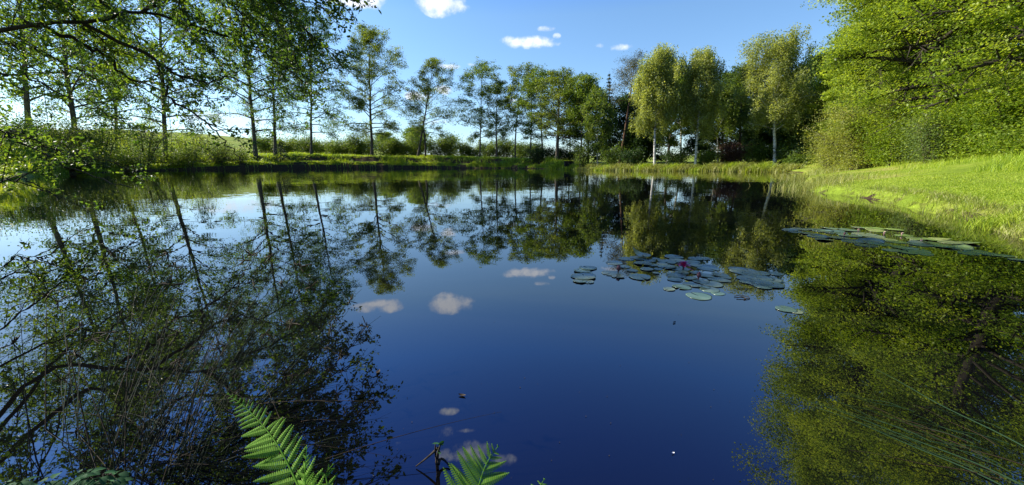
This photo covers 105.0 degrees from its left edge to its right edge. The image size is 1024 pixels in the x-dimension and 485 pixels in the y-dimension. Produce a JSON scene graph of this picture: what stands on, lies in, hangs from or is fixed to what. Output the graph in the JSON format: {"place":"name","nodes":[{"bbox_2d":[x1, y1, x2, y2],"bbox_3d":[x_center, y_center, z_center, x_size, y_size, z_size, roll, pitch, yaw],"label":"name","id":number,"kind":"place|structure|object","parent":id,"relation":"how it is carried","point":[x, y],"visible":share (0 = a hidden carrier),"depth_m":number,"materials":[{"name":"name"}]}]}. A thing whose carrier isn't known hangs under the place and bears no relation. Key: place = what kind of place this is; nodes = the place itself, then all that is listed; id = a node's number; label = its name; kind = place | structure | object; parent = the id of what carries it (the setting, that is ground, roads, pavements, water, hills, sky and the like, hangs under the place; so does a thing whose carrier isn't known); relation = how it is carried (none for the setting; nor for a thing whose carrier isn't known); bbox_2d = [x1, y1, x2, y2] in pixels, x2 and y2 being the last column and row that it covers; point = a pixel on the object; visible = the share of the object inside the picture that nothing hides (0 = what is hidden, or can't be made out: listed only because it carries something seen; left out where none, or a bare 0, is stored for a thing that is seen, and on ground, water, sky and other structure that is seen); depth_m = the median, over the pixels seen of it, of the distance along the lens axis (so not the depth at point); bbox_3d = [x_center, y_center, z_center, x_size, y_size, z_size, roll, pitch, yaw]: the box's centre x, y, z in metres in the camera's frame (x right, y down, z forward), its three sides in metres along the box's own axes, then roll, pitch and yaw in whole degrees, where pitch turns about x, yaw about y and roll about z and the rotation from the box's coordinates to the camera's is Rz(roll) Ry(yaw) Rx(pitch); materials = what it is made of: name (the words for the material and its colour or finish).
{"place":"outdoors","nodes":[
{"label":"outdoors","id":0,"kind":"place"},
{"bbox_2d":[0,168,1023,484],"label":"pond water","id":1,"kind":"structure","parent":0,"point":[454,282],"depth_m":1.72,"materials":[{"name":"blue liquid"}]},
{"bbox_2d":[0,467,132,484],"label":"leafy herb","id":2,"kind":"object","parent":1,"relation":"on","point":[123,478],"visible":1,"depth_m":0.74,"materials":[{"name":"green plant"}]},
{"bbox_2d":[0,228,498,484],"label":"rush clump","id":3,"kind":"object","parent":1,"relation":"on","point":[192,397],"visible":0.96,"depth_m":1.03,"materials":[{"name":"plant"}]},
{"bbox_2d":[416,441,450,467],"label":"twig","id":4,"kind":"object","parent":1,"relation":"on","point":[437,458],"visible":1,"depth_m":0.91,"materials":[{"name":"brown plant"}]},
{"bbox_2d":[571,266,596,282],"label":"water lily","id":5,"kind":"object","parent":1,"relation":"on","point":[587,273],"visible":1,"depth_m":2.50,"materials":[{"name":"plant"}]},
{"bbox_2d":[601,247,731,299],"bbox_3d":[1.011,0.169,2.600,0.786,0.091,1.074,4,12,18],"label":"water lily","id":6,"kind":"object","parent":1,"relation":"on","point":[683,269],"visible":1,"depth_m":2.56,"materials":[{"name":"green plant"}]},
{"bbox_2d":[728,267,784,288],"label":"water lily","id":7,"kind":"object","parent":1,"relation":"on","point":[758,279],"visible":1,"depth_m":2.44,"materials":[{"name":"plant"}]},
{"bbox_2d":[765,162,807,172],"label":"sedge tussock","id":8,"kind":"object","parent":1,"relation":"on","point":[788,168],"visible":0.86,"depth_m":32.74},
{"bbox_2d":[782,226,1023,260],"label":"water lily","id":9,"kind":"object","parent":1,"relation":"on","point":[876,239],"visible":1,"depth_m":3.61,"materials":[{"name":"green plant"}]},
{"bbox_2d":[808,371,1023,484],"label":"trailing grass","id":10,"kind":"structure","parent":1,"relation":"on","point":[994,471],"depth_m":1.00,"materials":[{"name":"plant"}]},
{"bbox_2d":[0,129,1023,239],"bbox_3d":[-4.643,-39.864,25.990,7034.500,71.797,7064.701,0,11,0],"label":"ground","id":11,"kind":"structure","parent":0,"point":[955,168],"depth_m":15.60,"materials":[{"name":"plant"}]},
{"bbox_2d":[0,107,56,149],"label":"bush","id":12,"kind":"object","parent":11,"relation":"on","point":[26,126],"visible":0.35,"depth_m":26.50,"materials":[{"name":"green plant"}]},
{"bbox_2d":[2,106,111,152],"bbox_3d":[-35.291,-8.583,30.093,7.345,3.628,6.575,0,11,0],"label":"bush","id":13,"kind":"object","parent":11,"relation":"on","point":[58,132],"visible":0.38,"depth_m":30.16,"materials":[{"name":"green plant"}]},
{"bbox_2d":[0,0,143,134],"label":"alder tree","id":14,"kind":"object","parent":11,"relation":"on","point":[72,109],"visible":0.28,"depth_m":34.38,"materials":[{"name":"green plant"}]},
{"bbox_2d":[23,137,124,169],"bbox_3d":[-32.329,-6.601,28.754,5.125,2.529,6.042,10,15,40],"label":"bush","id":15,"kind":"object","parent":11,"relation":"on","point":[84,159],"visible":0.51,"depth_m":28.67,"materials":[{"name":"green plant"}]},
{"bbox_2d":[0,0,149,124],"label":"alder tree","id":16,"kind":"object","parent":11,"relation":"on","point":[26,104],"visible":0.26,"depth_m":33.10,"materials":[{"name":"green plant"}]},
{"bbox_2d":[52,110,149,167],"bbox_3d":[-35.412,-8.775,33.466,6.648,4.804,6.838,2,12,12],"label":"bush","id":17,"kind":"object","parent":11,"relation":"on","point":[112,136],"visible":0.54,"depth_m":33.14,"materials":[{"name":"green plant"}]},
{"bbox_2d":[39,0,179,151],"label":"alder tree","id":18,"kind":"object","parent":11,"relation":"on","point":[146,75],"visible":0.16,"depth_m":40.91,"materials":[{"name":"green plant"}]},
{"bbox_2d":[103,141,155,167],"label":"bush","id":19,"kind":"object","parent":11,"relation":"on","point":[138,158],"visible":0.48,"depth_m":36.55,"materials":[{"name":"green plant"}]},
{"bbox_2d":[86,112,186,166],"bbox_3d":[-38.466,-10.529,40.355,7.232,5.412,7.754,6,13,26],"label":"bush","id":20,"kind":"object","parent":11,"relation":"on","point":[152,149],"visible":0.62,"depth_m":40.62,"materials":[{"name":"green plant"}]},
{"bbox_2d":[72,0,229,163],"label":"alder tree","id":21,"kind":"object","parent":11,"relation":"on","point":[164,116],"visible":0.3,"depth_m":44.12,"materials":[{"name":"green plant"}]},
{"bbox_2d":[140,140,211,165],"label":"bush","id":22,"kind":"object","parent":11,"relation":"on","point":[179,159],"visible":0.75,"depth_m":45.86,"materials":[{"name":"green plant"}]},
{"bbox_2d":[144,125,217,164],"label":"bush","id":23,"kind":"object","parent":11,"relation":"on","point":[178,142],"visible":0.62,"depth_m":48.75,"materials":[{"name":"green plant"}]},
{"bbox_2d":[0,0,381,209],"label":"overhanging tree","id":24,"kind":"object","parent":11,"relation":"on","point":[77,17],"visible":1,"depth_m":5.94,"materials":[{"name":"green plant"}]},
{"bbox_2d":[196,138,239,163],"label":"bush","id":25,"kind":"object","parent":11,"relation":"on","point":[220,154],"visible":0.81,"depth_m":53.82,"materials":[{"name":"green plant"}]},
{"bbox_2d":[229,146,250,162],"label":"bush","id":26,"kind":"object","parent":11,"relation":"on","point":[241,153],"visible":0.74,"depth_m":57.06,"materials":[{"name":"green plant"}]},
{"bbox_2d":[182,0,312,156],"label":"alder tree","id":27,"kind":"object","parent":11,"relation":"on","point":[250,105],"visible":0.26,"depth_m":60.36,"materials":[{"name":"green plant"}]},
{"bbox_2d":[245,135,272,152],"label":"hedge tree","id":28,"kind":"object","parent":11,"relation":"on","point":[263,148],"visible":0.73,"depth_m":76.55,"materials":[{"name":"green plant"}]},
{"bbox_2d":[218,0,324,154],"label":"alder tree","id":29,"kind":"object","parent":11,"relation":"on","point":[263,96],"visible":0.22,"depth_m":61.08,"materials":[{"name":"green plant"}]},
{"bbox_2d":[270,142,289,162],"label":"spruce sapling","id":30,"kind":"object","parent":11,"relation":"on","point":[280,148],"visible":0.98,"depth_m":61.58,"materials":[{"name":"green plant"}]},
{"bbox_2d":[227,393,336,484],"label":"fern","id":31,"kind":"object","parent":11,"relation":"on","point":[267,463],"visible":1,"depth_m":0.77,"materials":[{"name":"green plant"}]},
{"bbox_2d":[268,133,301,152],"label":"hedge tree","id":32,"kind":"object","parent":11,"relation":"on","point":[289,145],"visible":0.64,"depth_m":72.90,"materials":[{"name":"green plant"}]},
{"bbox_2d":[0,140,578,179],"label":"grass","id":33,"kind":"structure","parent":11,"relation":"on","point":[547,160],"depth_m":62.78,"materials":[{"name":"plant"}]},
{"bbox_2d":[257,6,355,153],"bbox_3d":[-32.203,-25.795,64.335,15.035,22.631,15.674,0,11,0],"label":"oak tree","id":34,"kind":"object","parent":11,"relation":"on","point":[294,127],"visible":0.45,"depth_m":63.15,"materials":[{"name":"green plant"}]},
{"bbox_2d":[295,134,323,153],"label":"hedge tree","id":35,"kind":"object","parent":11,"relation":"on","point":[306,147],"visible":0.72,"depth_m":74.42,"materials":[{"name":"green plant"}]},
{"bbox_2d":[320,138,349,154],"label":"hedge tree","id":36,"kind":"object","parent":11,"relation":"on","point":[333,148],"visible":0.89,"depth_m":73.17,"materials":[{"name":"green plant"}]},
{"bbox_2d":[338,132,367,154],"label":"hedge tree","id":37,"kind":"object","parent":11,"relation":"on","point":[355,141],"visible":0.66,"depth_m":72.85,"materials":[{"name":"green plant"}]},
{"bbox_2d":[343,139,370,155],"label":"hedge tree","id":38,"kind":"object","parent":11,"relation":"on","point":[363,148],"visible":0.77,"depth_m":73.40,"materials":[{"name":"green plant"}]},
{"bbox_2d":[311,23,415,155],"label":"oak tree","id":39,"kind":"object","parent":11,"relation":"on","point":[370,36],"visible":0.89,"depth_m":65.95,"materials":[{"name":"green plant"}]},
{"bbox_2d":[373,134,401,155],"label":"hedge tree","id":40,"kind":"object","parent":11,"relation":"on","point":[383,148],"visible":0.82,"depth_m":73.61,"materials":[{"name":"green plant"}]},
{"bbox_2d":[382,135,407,155],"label":"hedge tree","id":41,"kind":"object","parent":11,"relation":"on","point":[401,147],"visible":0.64,"depth_m":74.23,"materials":[{"name":"green plant"}]},
{"bbox_2d":[400,125,432,152],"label":"round tree","id":42,"kind":"object","parent":11,"relation":"on","point":[409,129],"visible":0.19,"depth_m":143.32,"materials":[{"name":"green plant"}]},
{"bbox_2d":[404,130,431,154],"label":"bush","id":43,"kind":"object","parent":11,"relation":"on","point":[413,144],"visible":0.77,"depth_m":73.80,"materials":[{"name":"green plant"}]},
{"bbox_2d":[399,56,461,156],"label":"oak tree","id":44,"kind":"object","parent":11,"relation":"on","point":[432,66],"visible":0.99,"depth_m":68.91,"materials":[{"name":"green plant"}]},
{"bbox_2d":[426,135,452,154],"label":"hedge tree","id":45,"kind":"object","parent":11,"relation":"on","point":[432,147],"visible":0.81,"depth_m":74.47,"materials":[{"name":"green plant"}]},
{"bbox_2d":[429,130,462,155],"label":"hedge tree","id":46,"kind":"object","parent":11,"relation":"on","point":[450,146],"visible":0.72,"depth_m":74.83,"materials":[{"name":"green plant"}]},
{"bbox_2d":[443,443,508,484],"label":"fern","id":47,"kind":"object","parent":11,"relation":"on","point":[464,479],"visible":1,"depth_m":0.72,"materials":[{"name":"green plant"}]},
{"bbox_2d":[451,56,507,156],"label":"oak tree","id":48,"kind":"object","parent":11,"relation":"on","point":[483,68],"visible":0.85,"depth_m":66.32,"materials":[{"name":"green plant"}]},
{"bbox_2d":[476,138,501,156],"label":"hedge tree","id":49,"kind":"object","parent":11,"relation":"on","point":[485,151],"visible":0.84,"depth_m":75.27,"materials":[{"name":"green plant"}]},
{"bbox_2d":[471,72,517,156],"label":"oak tree","id":50,"kind":"object","parent":11,"relation":"on","point":[498,88],"visible":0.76,"depth_m":65.77,"materials":[{"name":"green plant"}]},
{"bbox_2d":[492,62,541,157],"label":"oak tree","id":51,"kind":"object","parent":11,"relation":"on","point":[509,96],"visible":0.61,"depth_m":63.95,"materials":[{"name":"green plant"}]},
{"bbox_2d":[510,137,534,157],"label":"hedge tree","id":52,"kind":"object","parent":11,"relation":"on","point":[518,148],"visible":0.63,"depth_m":73.57,"materials":[{"name":"green plant"}]},
{"bbox_2d":[507,76,548,158],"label":"oak tree","id":53,"kind":"object","parent":11,"relation":"on","point":[534,135],"visible":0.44,"depth_m":62.90,"materials":[{"name":"green plant"}]},
{"bbox_2d":[512,64,562,153],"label":"oak tree","id":54,"kind":"object","parent":11,"relation":"on","point":[529,93],"visible":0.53,"depth_m":60.14,"materials":[{"name":"green plant"}]},
{"bbox_2d":[521,140,553,162],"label":"hedge bush","id":55,"kind":"object","parent":11,"relation":"on","point":[537,156],"visible":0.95,"depth_m":61.15,"materials":[{"name":"green plant"}]},
{"bbox_2d":[529,65,594,159],"bbox_3d":[6.500,-18.401,56.769,10.563,13.173,8.613,-8,14,-36],"label":"oak tree","id":56,"kind":"object","parent":11,"relation":"on","point":[558,77],"visible":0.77,"depth_m":55.38,"materials":[{"name":"green plant"}]},
{"bbox_2d":[568,139,597,167],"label":"bush","id":57,"kind":"object","parent":11,"relation":"on","point":[580,150],"visible":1,"depth_m":47.66,"materials":[{"name":"green plant"}]},
{"bbox_2d":[560,72,608,146],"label":"oak tree","id":58,"kind":"object","parent":11,"relation":"on","point":[579,92],"visible":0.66,"depth_m":52.63,"materials":[{"name":"green plant"}]},
{"bbox_2d":[559,82,615,162],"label":"dark tree","id":59,"kind":"object","parent":11,"relation":"on","point":[593,160],"visible":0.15,"depth_m":60.13,"materials":[{"name":"green plant"}]},
{"bbox_2d":[577,84,621,163],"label":"birch tree","id":60,"kind":"object","parent":11,"relation":"on","point":[595,103],"visible":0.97,"depth_m":47.16,"materials":[{"name":"green plant"}]},
{"bbox_2d":[599,74,616,158],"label":"spruce tree","id":61,"kind":"object","parent":11,"relation":"on","point":[608,79],"visible":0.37,"depth_m":51.45,"materials":[{"name":"green plant"}]},
{"bbox_2d":[597,140,629,165],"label":"bush","id":62,"kind":"object","parent":11,"relation":"on","point":[612,156],"visible":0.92,"depth_m":45.66,"materials":[{"name":"green plant"}]},
{"bbox_2d":[601,91,647,162],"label":"dark tree","id":63,"kind":"object","parent":11,"relation":"on","point":[622,107],"visible":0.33,"depth_m":56.06,"materials":[{"name":"green plant"}]},
{"bbox_2d":[604,49,646,163],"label":"pine tree","id":64,"kind":"object","parent":11,"relation":"on","point":[626,73],"visible":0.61,"depth_m":49.23,"materials":[{"name":"green plant"}]},
{"bbox_2d":[616,146,649,165],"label":"bush","id":65,"kind":"object","parent":11,"relation":"on","point":[634,156],"visible":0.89,"depth_m":43.66,"materials":[{"name":"green plant"}]},
{"bbox_2d":[616,121,659,162],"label":"dark tree","id":66,"kind":"object","parent":11,"relation":"on","point":[632,140],"visible":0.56,"depth_m":50.92,"materials":[{"name":"green plant"}]},
{"bbox_2d":[626,41,692,165],"bbox_3d":[15.210,-14.022,40.770,6.226,12.582,6.754,0,11,0],"label":"birch tree","id":67,"kind":"object","parent":11,"relation":"on","point":[659,75],"visible":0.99,"depth_m":39.56,"materials":[{"name":"green plant"}]},
{"bbox_2d":[650,87,695,162],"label":"oak tree","id":68,"kind":"object","parent":11,"relation":"on","point":[672,141],"visible":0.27,"depth_m":47.73,"materials":[{"name":"green plant"}]},
{"bbox_2d":[659,145,692,164],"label":"bush","id":69,"kind":"object","parent":11,"relation":"on","point":[680,156],"visible":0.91,"depth_m":42.75,"materials":[{"name":"green plant"}]},
{"bbox_2d":[666,61,692,161],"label":"birch tree","id":70,"kind":"object","parent":11,"relation":"on","point":[679,81],"visible":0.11,"depth_m":46.04,"materials":[{"name":"green plant"}]},
{"bbox_2d":[678,117,726,157],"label":"dark tree","id":71,"kind":"object","parent":11,"relation":"on","point":[690,143],"visible":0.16,"depth_m":55.24,"materials":[{"name":"green plant"}]},
{"bbox_2d":[677,45,737,165],"bbox_3d":[19.090,-13.718,40.078,5.302,12.033,5.167,-6,13,-27],"label":"birch tree","id":72,"kind":"object","parent":11,"relation":"on","point":[704,92],"visible":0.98,"depth_m":38.87,"materials":[{"name":"green plant"}]},
{"bbox_2d":[690,148,725,164],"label":"bush","id":73,"kind":"object","parent":11,"relation":"on","point":[704,157],"visible":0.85,"depth_m":41.50,"materials":[{"name":"green plant"}]},
{"bbox_2d":[693,80,748,160],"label":"birch tree","id":74,"kind":"object","parent":11,"relation":"on","point":[732,111],"visible":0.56,"depth_m":43.16,"materials":[{"name":"green plant"}]},
{"bbox_2d":[710,137,752,163],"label":"purple bush","id":75,"kind":"object","parent":11,"relation":"on","point":[731,155],"visible":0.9,"depth_m":41.45,"materials":[{"name":"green plant"}]},
{"bbox_2d":[720,62,770,162],"bbox_3d":[26.793,-14.970,45.952,6.050,11.424,5.875,0,11,0],"label":"oak tree","id":76,"kind":"object","parent":11,"relation":"on","point":[746,133],"visible":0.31,"depth_m":45.38,"materials":[{"name":"green plant"}]},
{"bbox_2d":[740,137,780,163],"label":"bush","id":77,"kind":"object","parent":11,"relation":"on","point":[756,153],"visible":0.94,"depth_m":39.65,"materials":[{"name":"green plant"}]},
{"bbox_2d":[736,109,785,160],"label":"dark tree","id":78,"kind":"object","parent":11,"relation":"on","point":[765,136],"visible":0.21,"depth_m":47.31,"materials":[{"name":"green plant"}]},
{"bbox_2d":[729,22,828,163],"bbox_3d":[24.422,-13.530,36.977,7.700,12.458,7.694,0,11,0],"label":"birch tree","id":79,"kind":"object","parent":11,"relation":"on","point":[783,74],"visible":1,"depth_m":35.86,"materials":[{"name":"green plant"}]},
{"bbox_2d":[769,139,810,163],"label":"bush","id":80,"kind":"object","parent":11,"relation":"on","point":[783,151],"visible":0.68,"depth_m":36.89,"materials":[{"name":"green plant"}]},
{"bbox_2d":[763,108,827,151],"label":"dark tree","id":81,"kind":"object","parent":11,"relation":"on","point":[787,139],"visible":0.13,"depth_m":40.42,"materials":[{"name":"green plant"}]},
{"bbox_2d":[780,151,820,165],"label":"bush","id":82,"kind":"object","parent":11,"relation":"on","point":[795,158],"visible":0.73,"depth_m":35.00,"materials":[{"name":"green plant"}]},
{"bbox_2d":[791,50,828,108],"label":"dark tree","id":83,"kind":"object","parent":11,"relation":"on","point":[818,59],"visible":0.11,"depth_m":42.11,"materials":[{"name":"green plant"}]},
{"bbox_2d":[763,163,864,178],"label":"grass tuft","id":84,"kind":"object","parent":11,"relation":"on","point":[809,174],"visible":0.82,"depth_m":18.82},
{"bbox_2d":[764,171,875,191],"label":"grass tuft","id":85,"kind":"object","parent":11,"relation":"on","point":[812,186],"visible":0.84,"depth_m":10.40,"materials":[{"name":"plant"}]},
{"bbox_2d":[800,66,845,157],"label":"beech tree","id":86,"kind":"object","parent":11,"relation":"on","point":[819,114],"visible":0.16,"depth_m":35.62,"materials":[{"name":"green plant"}]},
{"bbox_2d":[801,129,848,170],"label":"willow bush","id":87,"kind":"object","parent":11,"relation":"on","point":[822,156],"visible":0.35,"depth_m":20.99,"materials":[{"name":"green plant"}]},
{"bbox_2d":[749,170,910,187],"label":"grass tuft","id":88,"kind":"object","parent":11,"relation":"on","point":[856,178],"visible":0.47,"depth_m":11.41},
{"bbox_2d":[815,23,891,146],"bbox_3d":[27.443,-12.002,31.333,5.932,10.181,5.984,8,14,36],"label":"beech tree","id":89,"kind":"object","parent":11,"relation":"on","point":[826,95],"visible":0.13,"depth_m":31.58,"materials":[{"name":"green plant"}]},
{"bbox_2d":[797,78,922,169],"bbox_3d":[17.037,-5.585,18.737,5.852,4.292,6.305,0,11,0],"label":"willow bush","id":90,"kind":"object","parent":11,"relation":"on","point":[846,145],"visible":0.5,"depth_m":18.76,"materials":[{"name":"green plant"}]},
{"bbox_2d":[821,0,950,130],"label":"beech tree","id":91,"kind":"object","parent":11,"relation":"on","point":[842,89],"visible":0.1,"depth_m":24.02,"materials":[{"name":"green plant"}]},
{"bbox_2d":[844,96,960,165],"bbox_3d":[16.565,-4.820,17.058,4.045,3.053,4.873,0,11,0],"label":"bush","id":92,"kind":"object","parent":11,"relation":"on","point":[886,145],"visible":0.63,"depth_m":16.80,"materials":[{"name":"green plant"}]},
{"bbox_2d":[800,0,1023,136],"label":"beech tree","id":93,"kind":"object","parent":11,"relation":"on","point":[902,58],"visible":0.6,"depth_m":16.41,"materials":[{"name":"green plant"}]},
{"bbox_2d":[803,172,1023,237],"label":"grass","id":94,"kind":"structure","parent":11,"relation":"on","point":[1004,228],"depth_m":5.49,"materials":[{"name":"plant"}]},
{"bbox_2d":[813,148,1023,211],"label":"grass","id":95,"kind":"structure","parent":11,"relation":"on","point":[1006,167],"depth_m":8.38,"materials":[{"name":"plant"}]},
{"bbox_2d":[819,0,1022,102],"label":"beech tree","id":96,"kind":"object","parent":11,"relation":"on","point":[849,9],"visible":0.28,"depth_m":17.24,"materials":[{"name":"green plant"}]},
{"bbox_2d":[883,109,968,163],"bbox_3d":[15.536,-4.092,14.453,3.385,2.448,3.309,0,11,0],"label":"bush","id":97,"kind":"object","parent":11,"relation":"on","point":[923,141],"visible":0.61,"depth_m":14.41,"materials":[{"name":"green plant"}]},
{"bbox_2d":[863,2,1021,108],"bbox_3d":[25.487,-13.236,19.664,11.361,15.265,11.285,0,11,0],"label":"beech tree","id":98,"kind":"object","parent":11,"relation":"on","point":[950,41],"visible":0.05,"depth_m":21.09,"materials":[{"name":"green plant"}]},
{"bbox_2d":[872,0,1023,126],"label":"beech tree","id":99,"kind":"object","parent":11,"relation":"on","point":[993,44],"visible":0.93,"depth_m":12.35,"materials":[{"name":"green plant"}]},
{"bbox_2d":[926,199,985,218],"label":"grass tuft","id":100,"kind":"object","parent":11,"relation":"on","point":[945,212],"visible":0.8,"depth_m":5.17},
{"bbox_2d":[895,74,1023,158],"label":"bush","id":101,"kind":"object","parent":11,"relation":"on","point":[959,145],"visible":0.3,"depth_m":13.54,"materials":[{"name":"green plant"}]},
{"bbox_2d":[938,60,1023,155],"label":"bush","id":102,"kind":"object","parent":11,"relation":"on","point":[1002,101],"visible":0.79,"depth_m":11.95,"materials":[{"name":"green plant"}]},
{"bbox_2d":[949,201,1023,230],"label":"grass tuft","id":103,"kind":"object","parent":11,"relation":"on","point":[992,221],"visible":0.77,"depth_m":4.30,"materials":[{"name":"plant"}]},
{"bbox_2d":[973,111,1023,152],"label":"bush","id":104,"kind":"object","parent":11,"relation":"on","point":[1017,144],"visible":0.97,"depth_m":11.42,"materials":[{"name":"green plant"}]},
{"bbox_2d":[0,0,1023,156],"label":"sky","id":105,"kind":"structure","parent":0,"point":[584,36],"materials":[{"name":"blue"}]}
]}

